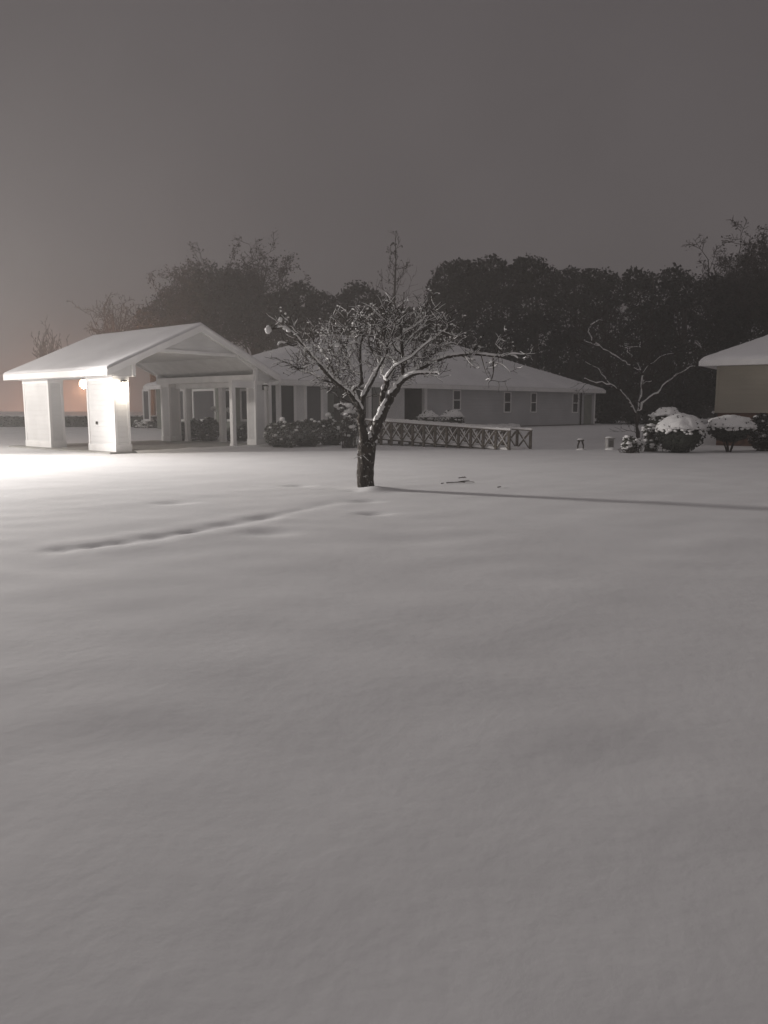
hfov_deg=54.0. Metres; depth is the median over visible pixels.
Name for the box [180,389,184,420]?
window
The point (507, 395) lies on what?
window
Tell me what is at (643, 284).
evergreen tree
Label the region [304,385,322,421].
window
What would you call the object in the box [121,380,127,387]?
wall lamp
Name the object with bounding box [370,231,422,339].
bare tree
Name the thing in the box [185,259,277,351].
evergreen tree
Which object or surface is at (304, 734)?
snow ground
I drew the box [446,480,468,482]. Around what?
fallen twig
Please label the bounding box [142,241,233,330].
bare tree
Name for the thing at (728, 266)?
bare tree
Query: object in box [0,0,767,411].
sky
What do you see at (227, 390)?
window
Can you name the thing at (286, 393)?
window
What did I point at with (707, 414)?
woodland
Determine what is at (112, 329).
bare tree
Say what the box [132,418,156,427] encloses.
garden hedge
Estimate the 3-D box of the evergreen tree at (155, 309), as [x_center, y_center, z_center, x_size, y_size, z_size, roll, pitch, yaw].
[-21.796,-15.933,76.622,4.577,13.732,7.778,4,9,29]
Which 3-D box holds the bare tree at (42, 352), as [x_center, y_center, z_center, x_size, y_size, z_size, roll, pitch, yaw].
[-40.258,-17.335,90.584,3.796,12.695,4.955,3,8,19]
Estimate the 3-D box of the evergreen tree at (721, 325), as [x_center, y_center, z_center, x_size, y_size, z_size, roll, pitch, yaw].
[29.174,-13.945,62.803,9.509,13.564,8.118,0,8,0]
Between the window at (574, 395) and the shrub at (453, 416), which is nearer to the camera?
the shrub at (453, 416)
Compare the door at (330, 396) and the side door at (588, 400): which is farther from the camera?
the side door at (588, 400)
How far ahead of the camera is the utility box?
29.28 m
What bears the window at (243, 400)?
in the long house at (531, 396)
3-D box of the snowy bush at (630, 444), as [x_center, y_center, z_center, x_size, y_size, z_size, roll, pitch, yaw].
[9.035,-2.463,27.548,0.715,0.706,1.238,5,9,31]
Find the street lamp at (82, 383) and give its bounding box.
[79,379,85,387]
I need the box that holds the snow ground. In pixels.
[0,412,767,1023]
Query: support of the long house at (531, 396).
on the snow ground
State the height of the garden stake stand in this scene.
0.516 m
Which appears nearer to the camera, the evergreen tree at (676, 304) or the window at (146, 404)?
the window at (146, 404)
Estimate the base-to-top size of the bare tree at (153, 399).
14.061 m
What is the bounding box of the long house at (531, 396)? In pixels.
[142,334,605,435]
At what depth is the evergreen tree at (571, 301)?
65.98 m
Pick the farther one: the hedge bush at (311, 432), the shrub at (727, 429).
the hedge bush at (311, 432)
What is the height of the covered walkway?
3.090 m
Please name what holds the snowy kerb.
on the snow ground
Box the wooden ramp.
[365,418,532,449]
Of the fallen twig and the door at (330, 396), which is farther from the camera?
the door at (330, 396)
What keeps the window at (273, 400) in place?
in the long house at (531, 396)
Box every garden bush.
[181,406,229,440]
[227,423,246,441]
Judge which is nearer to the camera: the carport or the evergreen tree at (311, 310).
the carport
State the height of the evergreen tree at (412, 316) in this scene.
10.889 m
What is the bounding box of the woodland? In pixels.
[562,354,714,418]
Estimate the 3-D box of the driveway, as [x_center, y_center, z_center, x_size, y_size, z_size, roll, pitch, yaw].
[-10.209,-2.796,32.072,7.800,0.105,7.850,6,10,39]
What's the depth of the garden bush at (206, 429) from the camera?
36.48 m
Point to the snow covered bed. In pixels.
(511, 425)
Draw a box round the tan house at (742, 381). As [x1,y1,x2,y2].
[699,335,767,445]
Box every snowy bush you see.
[340,403,358,447]
[618,435,643,452]
[640,423,662,451]
[747,413,767,450]
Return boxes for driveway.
[8,440,270,453]
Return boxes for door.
[327,393,333,420]
[583,395,591,423]
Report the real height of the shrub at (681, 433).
1.555 m
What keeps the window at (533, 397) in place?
in the long house at (531, 396)
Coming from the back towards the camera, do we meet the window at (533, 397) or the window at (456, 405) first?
the window at (533, 397)
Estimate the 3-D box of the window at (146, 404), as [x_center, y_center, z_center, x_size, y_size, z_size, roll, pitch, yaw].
[-14.536,-6.529,46.097,0.080,1.928,0.910,-7,11,-43]
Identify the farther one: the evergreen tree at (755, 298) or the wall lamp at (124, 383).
the evergreen tree at (755, 298)
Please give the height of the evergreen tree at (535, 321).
14.466 m
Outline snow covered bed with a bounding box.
[462,423,520,429]
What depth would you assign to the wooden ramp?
31.24 m
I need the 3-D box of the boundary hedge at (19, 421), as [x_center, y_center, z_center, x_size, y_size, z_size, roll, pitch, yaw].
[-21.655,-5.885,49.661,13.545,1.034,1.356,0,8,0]
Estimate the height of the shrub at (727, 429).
1.495 m
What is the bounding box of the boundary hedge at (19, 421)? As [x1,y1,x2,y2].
[0,415,156,426]
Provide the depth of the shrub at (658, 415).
29.68 m
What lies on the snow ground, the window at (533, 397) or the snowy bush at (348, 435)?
the snowy bush at (348, 435)
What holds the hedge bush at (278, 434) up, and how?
on the snow ground
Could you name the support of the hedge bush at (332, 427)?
on the snow ground
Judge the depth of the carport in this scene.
30.12 m
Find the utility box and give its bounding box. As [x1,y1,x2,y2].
[604,436,617,449]
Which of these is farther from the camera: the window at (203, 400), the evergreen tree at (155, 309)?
the evergreen tree at (155, 309)
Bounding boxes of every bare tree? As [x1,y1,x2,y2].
[30,318,68,358]
[67,292,143,335]
[107,296,164,415]
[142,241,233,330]
[206,228,310,354]
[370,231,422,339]
[676,215,767,345]
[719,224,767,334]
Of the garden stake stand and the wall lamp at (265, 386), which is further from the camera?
the wall lamp at (265, 386)
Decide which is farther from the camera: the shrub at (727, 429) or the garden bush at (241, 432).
the garden bush at (241, 432)
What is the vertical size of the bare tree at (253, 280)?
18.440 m
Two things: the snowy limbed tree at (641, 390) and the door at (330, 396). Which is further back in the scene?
the door at (330, 396)
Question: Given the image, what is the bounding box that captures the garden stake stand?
[576,438,585,449]
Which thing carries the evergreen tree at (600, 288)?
on the snow ground
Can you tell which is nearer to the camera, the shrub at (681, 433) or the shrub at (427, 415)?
the shrub at (681, 433)
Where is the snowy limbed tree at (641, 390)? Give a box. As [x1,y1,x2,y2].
[566,300,716,438]
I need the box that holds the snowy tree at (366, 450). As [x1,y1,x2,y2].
[265,288,538,487]
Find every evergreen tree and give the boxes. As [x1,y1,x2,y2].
[133,286,192,328]
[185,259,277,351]
[257,280,337,350]
[326,280,393,337]
[386,304,439,340]
[419,257,489,348]
[466,253,531,363]
[502,253,570,370]
[543,265,595,381]
[572,266,636,423]
[603,265,673,423]
[638,262,712,418]
[685,271,767,417]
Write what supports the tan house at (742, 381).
on the snow ground
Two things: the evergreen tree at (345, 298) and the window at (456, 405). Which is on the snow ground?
the evergreen tree at (345, 298)
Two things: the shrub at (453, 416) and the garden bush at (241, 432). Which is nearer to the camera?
the garden bush at (241, 432)
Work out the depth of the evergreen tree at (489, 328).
61.93 m
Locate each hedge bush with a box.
[263,417,300,447]
[292,418,325,446]
[319,404,348,444]
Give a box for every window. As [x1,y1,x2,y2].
[142,389,150,420]
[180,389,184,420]
[192,388,215,420]
[225,389,229,421]
[240,389,246,421]
[268,382,278,423]
[278,385,296,424]
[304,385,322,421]
[452,390,460,409]
[503,392,511,412]
[530,392,536,412]
[572,393,578,412]
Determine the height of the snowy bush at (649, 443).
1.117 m
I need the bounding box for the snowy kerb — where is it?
[136,444,269,453]
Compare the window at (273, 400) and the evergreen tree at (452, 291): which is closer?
the window at (273, 400)
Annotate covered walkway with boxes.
[189,388,268,441]
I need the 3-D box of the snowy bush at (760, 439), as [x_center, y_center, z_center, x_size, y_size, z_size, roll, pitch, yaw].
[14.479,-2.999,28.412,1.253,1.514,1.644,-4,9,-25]
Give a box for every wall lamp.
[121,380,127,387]
[262,383,268,390]
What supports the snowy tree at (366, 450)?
on the snow ground
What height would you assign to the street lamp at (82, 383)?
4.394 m
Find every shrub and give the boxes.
[417,410,439,431]
[439,410,464,433]
[648,407,680,448]
[654,413,706,452]
[705,415,757,451]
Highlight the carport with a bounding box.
[3,322,280,451]

